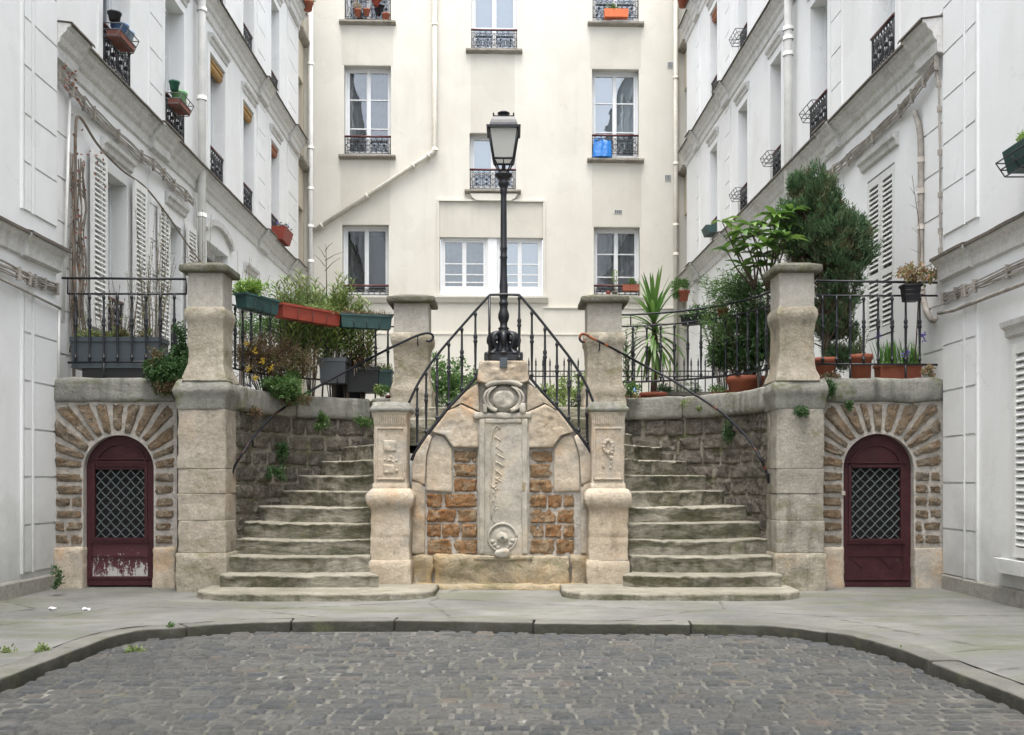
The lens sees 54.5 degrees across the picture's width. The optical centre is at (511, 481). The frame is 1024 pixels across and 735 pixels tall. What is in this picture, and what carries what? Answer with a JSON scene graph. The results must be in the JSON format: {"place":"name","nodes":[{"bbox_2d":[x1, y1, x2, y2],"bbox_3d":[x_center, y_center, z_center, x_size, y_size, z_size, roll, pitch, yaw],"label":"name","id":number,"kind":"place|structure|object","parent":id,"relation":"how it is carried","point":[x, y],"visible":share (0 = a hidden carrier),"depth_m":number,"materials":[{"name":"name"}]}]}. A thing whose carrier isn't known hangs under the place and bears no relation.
{"place":"outdoors","nodes":[
{"label":"outdoors","id":0,"kind":"place"},
{"bbox_2d":[0,625,1023,734],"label":"road","id":1,"kind":"structure","parent":0,"point":[446,682],"depth_m":5.89,"materials":[{"name":"grey stone"}]},
{"bbox_2d":[0,617,1023,714],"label":"kerb","id":2,"kind":"structure","parent":1,"relation":"on","point":[930,662],"depth_m":7.82,"materials":[{"name":"stone"}]},
{"bbox_2d":[0,586,1023,683],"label":"pavement","id":3,"kind":"structure","parent":0,"point":[985,634],"depth_m":8.71,"materials":[{"name":"concrete"}]},
{"bbox_2d":[0,0,71,601],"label":"apartment building","id":4,"kind":"structure","parent":3,"relation":"on","point":[33,254],"depth_m":10.09,"materials":[{"name":"white paint"}]},
{"bbox_2d":[50,564,64,589],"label":"weed tuft","id":5,"kind":"object","parent":3,"relation":"on","point":[58,582],"visible":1,"depth_m":9.98,"materials":[{"name":"green plant"}]},
{"bbox_2d":[53,377,179,588],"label":"rubble wall","id":6,"kind":"structure","parent":3,"relation":"on","point":[116,476],"depth_m":10.70,"materials":[{"name":"stone"}]},
{"bbox_2d":[69,273,169,378],"bbox_3d":[-4.348,-1.721,11.028,0.992,1.222,0.406,0,0,0],"label":"planter","id":7,"kind":"object","parent":6,"relation":"on","point":[115,370],"visible":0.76,"depth_m":10.88,"materials":[{"name":"grey plastic"}]},
{"bbox_2d":[87,435,153,584],"bbox_3d":[-4.239,0.316,10.807,0.757,1.628,0.106,0,0,0],"label":"door","id":8,"kind":"structure","parent":6,"relation":"in","point":[120,469],"depth_m":10.79,"materials":[{"name":"red paint"}]},
{"bbox_2d":[61,277,186,377],"bbox_3d":[-4.213,-1.653,10.800,1.364,1.137,0.046,0,0,0],"label":"railing","id":9,"kind":"object","parent":6,"relation":"on","point":[89,324],"visible":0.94,"depth_m":10.79,"materials":[{"name":"black metal"}]},
{"bbox_2d":[172,262,240,591],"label":"stone pillar","id":10,"kind":"structure","parent":3,"relation":"on","point":[206,391],"depth_m":10.37,"materials":[{"name":"stone"}]},
{"bbox_2d":[140,320,188,396],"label":"ivy","id":11,"kind":"object","parent":10,"relation":"attached to","point":[163,373],"visible":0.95,"depth_m":10.52,"materials":[{"name":"green plant"}]},
{"bbox_2d":[232,332,433,477],"bbox_3d":[-2.227,-0.926,11.692,2.514,1.775,0.933,0,0,-36],"label":"handrail","id":12,"kind":"object","parent":10,"relation":"attached to","point":[313,389],"visible":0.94,"depth_m":12.04,"materials":[{"name":"metal"}]},
{"bbox_2d":[235,385,389,538],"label":"retaining wall","id":13,"kind":"structure","parent":3,"relation":"on","point":[310,448],"depth_m":11.80,"materials":[{"name":"stone"}]},
{"bbox_2d":[263,464,287,482],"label":"weed tuft","id":14,"kind":"object","parent":13,"relation":"on","point":[278,472],"visible":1,"depth_m":11.42,"materials":[{"name":"green plant"}]},
{"bbox_2d":[232,324,322,391],"bbox_3d":[-2.823,-1.423,11.635,1.186,0.890,0.997,0,0,0],"label":"shrub","id":15,"kind":"object","parent":13,"relation":"on","point":[279,357],"visible":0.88,"depth_m":11.61,"materials":[{"name":"green plant"}]},
{"bbox_2d":[274,441,290,465],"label":"weed tuft","id":16,"kind":"object","parent":13,"relation":"attached to","point":[283,448],"visible":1,"depth_m":11.61,"materials":[{"name":"green plant"}]},
{"bbox_2d":[258,365,312,406],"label":"trailing bush","id":17,"kind":"object","parent":13,"relation":"on","point":[286,386],"visible":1,"depth_m":11.46,"materials":[{"name":"green plant"}]},
{"bbox_2d":[271,268,307,371],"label":"oleander","id":18,"kind":"object","parent":13,"relation":"on","point":[288,327],"visible":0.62,"depth_m":11.92,"materials":[{"name":"green plant"}]},
{"bbox_2d":[293,274,332,395],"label":"oleander","id":19,"kind":"object","parent":13,"relation":"on","point":[316,338],"visible":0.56,"depth_m":12.18,"materials":[{"name":"green plant"}]},
{"bbox_2d":[232,291,393,397],"bbox_3d":[-2.530,-1.571,11.905,0.570,1.143,2.619,0,0,40],"label":"railing","id":20,"kind":"object","parent":13,"relation":"on","point":[251,340],"visible":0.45,"depth_m":11.69,"materials":[{"name":"black metal"}]},
{"bbox_2d":[232,275,280,315],"bbox_3d":[-2.857,-2.092,11.134,0.574,0.414,0.465,0,0,-30],"label":"flower trough","id":21,"kind":"object","parent":20,"relation":"hanging from","point":[249,297],"visible":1,"depth_m":11.05,"materials":[{"name":"green plastic"}]},
{"bbox_2d":[275,301,339,326],"bbox_3d":[-2.457,-2.025,11.814,0.364,0.308,0.919,0,0,42],"label":"flower trough","id":22,"kind":"object","parent":20,"relation":"hanging from","point":[313,314],"visible":1,"depth_m":11.73,"materials":[{"name":"red plastic"}]},
{"bbox_2d":[316,352,349,384],"bbox_3d":[-2.263,-1.431,12.508,0.408,0.414,0.341,0,0,0],"label":"planter","id":23,"kind":"object","parent":20,"relation":"attached to","point":[330,366],"visible":0.95,"depth_m":12.35,"materials":[{"name":"plastic"}]},
{"bbox_2d":[232,287,363,366],"bbox_3d":[-2.751,-2.005,12.630,1.941,1.120,1.205,0,0,-29],"label":"shrub","id":24,"kind":"object","parent":23,"relation":"in","point":[265,322],"visible":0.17,"depth_m":12.37,"materials":[{"name":"plant"}]},
{"bbox_2d":[340,307,393,331],"bbox_3d":[-1.802,-2.011,12.221,0.763,0.300,0.329,0,0,-16],"label":"flower trough","id":25,"kind":"object","parent":20,"relation":"attached to","point":[362,320],"visible":1,"depth_m":12.14,"materials":[{"name":"green plastic"}]},
{"bbox_2d":[312,410,331,431],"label":"weed tuft","id":26,"kind":"object","parent":13,"relation":"on","point":[321,422],"visible":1,"depth_m":12.05,"materials":[{"name":"green plant"}]},
{"bbox_2d":[312,271,351,396],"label":"oleander","id":27,"kind":"object","parent":13,"relation":"on","point":[340,303],"visible":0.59,"depth_m":12.48,"materials":[{"name":"green plant"}]},
{"bbox_2d":[326,272,366,397],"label":"oleander","id":28,"kind":"object","parent":13,"relation":"on","point":[348,342],"visible":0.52,"depth_m":12.58,"materials":[{"name":"green plant"}]},
{"bbox_2d":[342,293,379,398],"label":"oleander","id":29,"kind":"object","parent":13,"relation":"on","point":[368,337],"visible":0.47,"depth_m":12.65,"materials":[{"name":"green plant"}]},
{"bbox_2d":[347,361,381,393],"bbox_3d":[-1.880,-1.348,12.700,0.440,0.437,0.324,0,0,0],"label":"planter","id":30,"kind":"object","parent":13,"relation":"on","point":[362,379],"visible":0.81,"depth_m":12.55,"materials":[{"name":"black plastic"}]},
{"bbox_2d":[378,363,393,391],"bbox_3d":[-1.641,-1.333,12.701,0.264,0.374,0.280,0,0,0],"label":"planter","id":31,"kind":"object","parent":13,"relation":"on","point":[387,374],"visible":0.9,"depth_m":12.60,"materials":[{"name":"green plastic"}]},
{"bbox_2d":[197,427,438,601],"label":"stone staircase","id":32,"kind":"structure","parent":3,"relation":"on","point":[309,540],"depth_m":10.62,"materials":[{"name":"beige stone"}]},
{"bbox_2d":[365,402,415,583],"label":"newel pillar","id":33,"kind":"structure","parent":3,"relation":"on","point":[390,497],"depth_m":10.46,"materials":[{"name":"stone"}]},
{"bbox_2d":[412,361,590,590],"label":"fountain wall","id":34,"kind":"structure","parent":3,"relation":"on","point":[501,475],"depth_m":10.65,"materials":[{"name":"stone"}]},
{"bbox_2d":[408,293,593,460],"bbox_3d":[-0.109,-1.121,10.680,2.032,1.808,0.046,0,0,0],"label":"railing","id":35,"kind":"object","parent":34,"relation":"on","point":[473,380],"visible":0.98,"depth_m":10.67,"materials":[{"name":"black metal"}]},
{"bbox_2d":[484,110,522,366],"bbox_3d":[-0.090,-2.626,10.795,0.423,2.822,0.440,0,0,0],"label":"street lamp","id":36,"kind":"object","parent":34,"relation":"on","point":[503,130],"visible":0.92,"depth_m":10.74,"materials":[{"name":"black metal"}]},
{"bbox_2d":[583,402,631,583],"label":"newel pillar","id":37,"kind":"structure","parent":3,"relation":"on","point":[607,497],"depth_m":10.46,"materials":[{"name":"stone"}]},
{"bbox_2d":[559,427,799,600],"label":"stone staircase","id":38,"kind":"structure","parent":3,"relation":"on","point":[690,538],"depth_m":10.63,"materials":[{"name":"beige stone"}]},
{"bbox_2d":[625,387,767,538],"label":"retaining wall","id":39,"kind":"structure","parent":3,"relation":"on","point":[691,436],"depth_m":11.83,"materials":[{"name":"stone"}]},
{"bbox_2d":[622,290,770,397],"bbox_3d":[2.300,-1.571,11.905,0.570,1.143,2.619,0,0,-40],"label":"railing","id":40,"kind":"object","parent":39,"relation":"on","point":[713,351],"visible":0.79,"depth_m":12.24,"materials":[{"name":"black metal"}]},
{"bbox_2d":[675,303,716,326],"bbox_3d":[2.310,-2.111,12.491,0.574,0.283,0.301,0,0,29],"label":"flower trough","id":41,"kind":"object","parent":40,"relation":"hanging from","point":[686,317],"visible":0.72,"depth_m":12.46,"materials":[{"name":"green plastic"}]},
{"bbox_2d":[711,271,770,374],"bbox_3d":[2.850,-1.887,11.973,0.821,1.268,0.785,0,0,0],"label":"shrub","id":42,"kind":"object","parent":40,"relation":"attached to","point":[742,350],"visible":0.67,"depth_m":11.87,"materials":[{"name":"green plant"}]},
{"bbox_2d":[705,340,743,393],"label":"potted plant","id":43,"kind":"object","parent":39,"relation":"on","point":[720,366],"visible":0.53,"depth_m":12.21,"materials":[{"name":"plant"}]},
{"bbox_2d":[720,420,735,444],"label":"weed tuft","id":44,"kind":"object","parent":39,"relation":"attached to","point":[728,434],"visible":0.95,"depth_m":11.58,"materials":[{"name":"green plant"}]},
{"bbox_2d":[763,262,828,590],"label":"stone pillar","id":45,"kind":"structure","parent":3,"relation":"on","point":[794,503],"depth_m":10.36,"materials":[{"name":"stone"}]},
{"bbox_2d":[578,333,769,482],"bbox_3d":[2.032,-0.892,11.668,2.421,1.827,0.890,0,0,38],"label":"handrail","id":46,"kind":"object","parent":45,"relation":"attached to","point":[697,396],"visible":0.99,"depth_m":12.00,"materials":[{"name":"metal"}]},
{"bbox_2d":[822,377,943,588],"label":"rubble wall","id":47,"kind":"structure","parent":3,"relation":"on","point":[883,485],"depth_m":10.70,"materials":[{"name":"stone"}]},
{"bbox_2d":[851,326,872,378],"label":"potted plant","id":48,"kind":"object","parent":47,"relation":"on","point":[860,371],"visible":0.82,"depth_m":10.92,"materials":[{"name":"green plant"}]},
{"bbox_2d":[841,434,910,586],"bbox_3d":[3.934,0.316,10.768,0.787,1.657,0.185,0,0,0],"label":"door","id":49,"kind":"structure","parent":47,"relation":"in","point":[876,492],"depth_m":10.79,"materials":[{"name":"red paint"}]},
{"bbox_2d":[816,280,937,378],"bbox_3d":[3.969,-1.639,10.800,1.321,1.107,0.046,0,0,0],"label":"railing","id":50,"kind":"object","parent":47,"relation":"on","point":[905,364],"visible":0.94,"depth_m":10.79,"materials":[{"name":"black metal"}]},
{"bbox_2d":[890,260,936,301],"bbox_3d":[4.365,-2.169,10.721,0.497,0.459,0.374,0,0,29],"label":"flower pot","id":51,"kind":"object","parent":50,"relation":"hanging from","point":[910,291],"visible":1,"depth_m":10.66,"materials":[{"name":"black plastic"}]},
{"bbox_2d":[870,332,925,378],"bbox_3d":[4.305,-1.386,10.999,0.608,0.572,0.462,0,0,0],"label":"flower trough","id":52,"kind":"object","parent":47,"relation":"on","point":[884,371],"visible":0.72,"depth_m":11.01,"materials":[{"name":"ceramic"}]},
{"bbox_2d":[911,176,921,360],"bbox_3d":[4.456,-2.349,10.950,0.159,2.051,0.015,0,0,0],"label":"sapling","id":53,"kind":"object","parent":52,"relation":"in","point":[919,267],"visible":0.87,"depth_m":10.95,"materials":[{"name":"brown plant"}]},
{"bbox_2d":[929,0,1023,608],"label":"apartment building","id":54,"kind":"structure","parent":3,"relation":"on","point":[978,263],"depth_m":9.75,"materials":[{"name":"white paint"}]},
{"bbox_2d":[995,129,1023,177],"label":"window box","id":55,"kind":"object","parent":54,"relation":"attached to","point":[1013,156],"visible":1,"depth_m":8.72,"materials":[{"name":"green plastic"}]},
{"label":"terrace","id":56,"kind":"structure","parent":0,"visible":0},
{"bbox_2d":[91,281,139,335],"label":"bare shrub","id":57,"kind":"object","parent":56,"relation":"on","point":[111,315],"visible":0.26,"depth_m":11.62,"materials":[{"name":"brown plant"}]},
{"bbox_2d":[133,211,178,338],"bbox_3d":[-4.517,-2.180,12.578,0.640,2.601,0.374,0,0,0],"label":"bare shrub","id":58,"kind":"object","parent":56,"relation":"on","point":[158,286],"visible":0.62,"depth_m":12.55,"materials":[{"name":"brown plant"}]},
{"bbox_2d":[56,0,308,392],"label":"apartment building","id":59,"kind":"structure","parent":56,"relation":"on","point":[225,155],"depth_m":15.09,"materials":[{"name":"white paint"}]},
{"bbox_2d":[106,184,123,333],"bbox_3d":[-5.177,-2.825,12.589,0.245,2.050,0.717,0,0,0],"label":"window","id":60,"kind":"structure","parent":59,"relation":"in","point":[121,304],"depth_m":12.89,"materials":[{"name":"white paint"}]},
{"bbox_2d":[103,0,131,85],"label":"window","id":61,"kind":"structure","parent":59,"relation":"in","point":[108,50],"depth_m":12.74,"materials":[{"name":"white paint"}]},
{"bbox_2d":[103,22,138,53],"bbox_3d":[-4.870,-5.525,12.390,0.250,0.160,0.530,0,0,0],"label":"wire basket","id":62,"kind":"object","parent":59,"relation":"attached to","point":[120,40],"visible":1,"depth_m":12.31,"materials":[{"name":"black metal"}]},
{"bbox_2d":[62,63,201,376],"bbox_3d":[-4.881,-2.766,13.363,0.163,3.634,5.079,0,0,1],"label":"climbing vine","id":63,"kind":"object","parent":59,"relation":"attached to","point":[75,258],"visible":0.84,"depth_m":11.31,"materials":[{"name":"brown plant"}]},
{"bbox_2d":[165,8,183,141],"bbox_3d":[-5.137,-6.110,14.742,0.325,2.040,0.816,0,0,0],"label":"window","id":64,"kind":"structure","parent":59,"relation":"in","point":[168,117],"depth_m":15.04,"materials":[{"name":"white paint"}]},
{"bbox_2d":[165,92,193,116],"bbox_3d":[-4.870,-5.525,14.574,0.250,0.160,0.530,0,0,0],"label":"wire basket","id":65,"kind":"object","parent":59,"relation":"attached to","point":[179,106],"visible":1,"depth_m":14.48,"materials":[{"name":"black metal"}]},
{"bbox_2d":[210,57,223,181],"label":"window","id":66,"kind":"structure","parent":59,"relation":"in","point":[215,73],"depth_m":17.13,"materials":[{"name":"white paint"}]},
{"bbox_2d":[243,103,252,211],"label":"window","id":67,"kind":"structure","parent":59,"relation":"in","point":[247,116],"depth_m":18.96,"materials":[{"name":"white paint"}]},
{"bbox_2d":[271,222,292,245],"bbox_3d":[-4.825,-5.260,21.002,0.395,0.421,0.719,0,0,0],"label":"window box","id":68,"kind":"object","parent":59,"relation":"attached to","point":[283,233],"visible":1,"depth_m":20.80,"materials":[{"name":"red plastic"}]},
{"bbox_2d":[182,202,221,322],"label":"bare shrub","id":69,"kind":"object","parent":56,"relation":"on","point":[202,244],"visible":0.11,"depth_m":12.16,"materials":[{"name":"brown plant"}]},
{"bbox_2d":[235,255,276,388],"bbox_3d":[-3.360,-1.910,12.816,0.683,2.062,0.351,0,0,-18],"label":"bare shrub","id":70,"kind":"object","parent":56,"relation":"on","point":[240,380],"visible":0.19,"depth_m":12.79,"materials":[{"name":"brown plant"}]},
{"bbox_2d":[317,340,391,398],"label":"grassy plant","id":71,"kind":"object","parent":56,"relation":"on","point":[339,393],"visible":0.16,"depth_m":12.62,"materials":[{"name":"green plant"}]},
{"bbox_2d":[387,294,437,445],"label":"stone pillar","id":72,"kind":"structure","parent":56,"relation":"on","point":[412,317],"depth_m":12.16,"materials":[{"name":"stone"}]},
{"bbox_2d":[431,351,466,406],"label":"shrub","id":73,"kind":"object","parent":56,"relation":"on","point":[443,387],"visible":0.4,"depth_m":17.35,"materials":[{"name":"green plant"}]},
{"bbox_2d":[438,357,477,403],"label":"shrub","id":74,"kind":"object","parent":56,"relation":"on","point":[469,379],"visible":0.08,"depth_m":17.67,"materials":[{"name":"green plant"}]},
{"bbox_2d":[298,0,686,457],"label":"apartment building","id":75,"kind":"structure","parent":56,"relation":"on","point":[398,180],"depth_m":24.56,"materials":[{"name":"white paint"}]},
{"bbox_2d":[298,25,309,47],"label":"window","id":76,"kind":"structure","parent":75,"relation":"in","point":[302,35],"depth_m":23.84,"materials":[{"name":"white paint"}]},
{"bbox_2d":[343,227,388,295],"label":"window","id":77,"kind":"structure","parent":75,"relation":"in","point":[366,249],"depth_m":25.56,"materials":[{"name":"white paint"}]},
{"bbox_2d":[338,69,395,159],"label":"window","id":78,"kind":"structure","parent":75,"relation":"in","point":[367,135],"depth_m":24.77,"materials":[{"name":"white paint"}]},
{"bbox_2d":[339,0,395,25],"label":"window","id":79,"kind":"structure","parent":75,"relation":"in","point":[375,17],"depth_m":24.49,"materials":[{"name":"white paint"}]},
{"bbox_2d":[441,238,487,291],"bbox_3d":[-1.184,-5.356,24.679,1.161,1.329,0.189,0,0,-2],"label":"window","id":80,"kind":"structure","parent":75,"relation":"in","point":[464,261],"depth_m":24.72,"materials":[{"name":"white paint"}]},
{"bbox_2d":[464,136,520,193],"bbox_3d":[-0.476,-7.841,24.651,1.398,1.511,0.486,0,0,-2],"label":"window","id":81,"kind":"structure","parent":75,"relation":"in","point":[483,179],"depth_m":24.74,"materials":[{"name":"white glass"}]},
{"bbox_2d":[466,0,521,53],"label":"window","id":82,"kind":"structure","parent":75,"relation":"in","point":[493,22],"depth_m":24.76,"materials":[{"name":"white paint"}]},
{"bbox_2d":[497,238,541,291],"bbox_3d":[0.191,-5.356,24.710,1.120,1.329,0.168,0,0,-2],"label":"window","id":83,"kind":"structure","parent":75,"relation":"in","point":[524,256],"depth_m":24.78,"materials":[{"name":"white glass"}]},
{"bbox_2d":[592,137,611,157],"bbox_3d":[2.232,-8.250,24.571,0.482,0.480,0.226,0,0,0],"label":"bag","id":84,"kind":"object","parent":75,"relation":"on","point":[601,148],"visible":1,"depth_m":24.52,"materials":[{"name":"blue plastic"}]},
{"bbox_2d":[603,3,627,19],"bbox_3d":[2.561,-11.622,24.528,0.609,0.391,0.298,0,0,0],"label":"window box","id":85,"kind":"object","parent":75,"relation":"attached to","point":[614,13],"visible":1,"depth_m":24.43,"materials":[{"name":"orange plastic"}]},
{"bbox_2d":[587,72,643,162],"bbox_3d":[2.561,-9.052,24.742,1.418,2.332,0.485,0,0,-2],"label":"window","id":86,"kind":"structure","parent":75,"relation":"in","point":[614,94],"depth_m":24.88,"materials":[{"name":"white paint"}]},
{"bbox_2d":[588,0,643,26],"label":"window","id":87,"kind":"structure","parent":75,"relation":"in","point":[598,6],"depth_m":24.69,"materials":[{"name":"white paint"}]},
{"bbox_2d":[594,229,638,295],"bbox_3d":[2.597,-5.445,24.833,1.149,1.712,0.348,0,0,-2],"label":"window","id":88,"kind":"structure","parent":75,"relation":"in","point":[614,249],"depth_m":24.96,"materials":[{"name":"grey glass"}]},
{"bbox_2d":[622,276,639,291],"bbox_3d":[2.956,-4.886,24.541,0.450,0.375,0.319,0,0,0],"label":"window box","id":89,"kind":"object","parent":75,"relation":"attached to","point":[631,287],"visible":0.99,"depth_m":24.46,"materials":[{"name":"ceramic"}]},
{"bbox_2d":[410,407,588,451],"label":"low wall","id":90,"kind":"structure","parent":56,"relation":"attached to","point":[431,416],"depth_m":11.95,"materials":[{"name":"stone"}]},
{"bbox_2d":[536,379,574,406],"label":"shrub","id":91,"kind":"object","parent":56,"relation":"on","point":[551,393],"visible":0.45,"depth_m":17.48,"materials":[{"name":"green plant"}]},
{"bbox_2d":[558,371,584,406],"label":"shrub","id":92,"kind":"object","parent":56,"relation":"on","point":[572,394],"visible":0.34,"depth_m":17.80,"materials":[{"name":"green plant"}]},
{"bbox_2d":[578,294,628,406],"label":"stone pillar","id":93,"kind":"structure","parent":56,"relation":"on","point":[603,365],"depth_m":12.16,"materials":[{"name":"stone"}]},
{"bbox_2d":[528,358,733,406],"bbox_3d":[2.200,-1.629,19.000,4.340,1.497,0.038,0,0,0],"label":"iron fence","id":94,"kind":"object","parent":56,"relation":"on","point":[641,371],"visible":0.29,"depth_m":18.99,"materials":[{"name":"black metal"}]},
{"bbox_2d":[622,324,641,397],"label":"potted plant","id":95,"kind":"object","parent":56,"relation":"on","point":[629,388],"visible":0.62,"depth_m":13.01,"materials":[{"name":"green plant"}]},
{"bbox_2d":[622,267,695,397],"bbox_3d":[1.850,-1.837,13.011,1.001,1.914,1.129,0,0,-40],"label":"yucca","id":96,"kind":"object","parent":56,"relation":"on","point":[653,304],"visible":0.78,"depth_m":12.94,"materials":[{"name":"plant"}]},
{"bbox_2d":[650,381,710,396],"bbox_3d":[2.245,-1.141,13.328,0.790,0.503,0.340,0,0,0],"label":"planter","id":97,"kind":"object","parent":56,"relation":"on","point":[668,390],"visible":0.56,"depth_m":13.24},
{"bbox_2d":[690,290,740,389],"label":"shrub","id":98,"kind":"object","parent":56,"relation":"on","point":[723,382],"visible":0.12,"depth_m":12.86,"materials":[{"name":"green plant"}]},
{"bbox_2d":[689,262,770,391],"bbox_3d":[2.758,-1.806,12.095,1.370,1.813,0.879,0,0,0],"label":"shrub","id":99,"kind":"object","parent":56,"relation":"on","point":[740,383],"visible":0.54,"depth_m":11.98,"materials":[{"name":"green plant"}]},
{"bbox_2d":[710,203,811,387],"bbox_3d":[2.893,-2.045,11.541,1.188,2.339,0.894,0,0,0],"label":"loquat tree","id":100,"kind":"object","parent":56,"relation":"on","point":[774,237],"visible":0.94,"depth_m":11.53,"materials":[{"name":"green plant"}]},
{"bbox_2d":[677,0,943,400],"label":"apartment building","id":101,"kind":"structure","parent":56,"relation":"on","point":[870,72],"depth_m":14.13,"materials":[{"name":"white paint"}]},
{"bbox_2d":[669,276,694,301],"bbox_3d":[3.933,-4.447,22.898,0.610,0.588,0.516,0,0,0],"label":"flower pot","id":102,"kind":"object","parent":101,"relation":"on","point":[682,295],"visible":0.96,"depth_m":22.84,"materials":[{"name":"ceramic"}]},
{"bbox_2d":[701,225,716,237],"bbox_3d":[4.183,-5.310,21.084,0.249,0.160,0.455,0,0,0],"label":"window box","id":103,"kind":"object","parent":101,"relation":"attached to","point":[709,231],"visible":0.86,"depth_m":20.93,"materials":[{"name":"green plastic"}]},
{"bbox_2d":[772,144,780,176],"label":"window","id":104,"kind":"structure","parent":101,"relation":"in","point":[777,166],"depth_m":16.75,"materials":[{"name":"white paint"}]},
{"bbox_2d":[799,99,824,122],"bbox_3d":[4.405,-5.435,14.602,0.218,0.140,0.568,0,0,0],"label":"wire basket","id":105,"kind":"object","parent":101,"relation":"attached to","point":[805,114],"visible":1,"depth_m":14.57,"materials":[{"name":"grey metal"}]},
{"bbox_2d":[810,5,826,137],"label":"window","id":106,"kind":"structure","parent":101,"relation":"in","point":[824,95],"depth_m":14.83,"materials":[{"name":"white paint"}]},
{"bbox_2d":[871,176,891,339],"bbox_3d":[4.748,-2.825,12.374,0.245,2.050,0.842,0,0,-2],"label":"window","id":107,"kind":"structure","parent":101,"relation":"in","point":[889,264],"depth_m":12.69,"materials":[{"name":"white paint"}]},
{"bbox_2d":[870,0,894,73],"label":"window","id":108,"kind":"structure","parent":101,"relation":"in","point":[889,32],"depth_m":12.28,"materials":[{"name":"white paint"}]},
{"bbox_2d":[768,157,886,376],"bbox_3d":[3.735,-2.412,11.773,1.262,2.867,1.108,0,0,-33],"label":"conifer","id":109,"kind":"object","parent":56,"relation":"on","point":[839,237],"visible":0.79,"depth_m":11.59,"materials":[{"name":"plant"}]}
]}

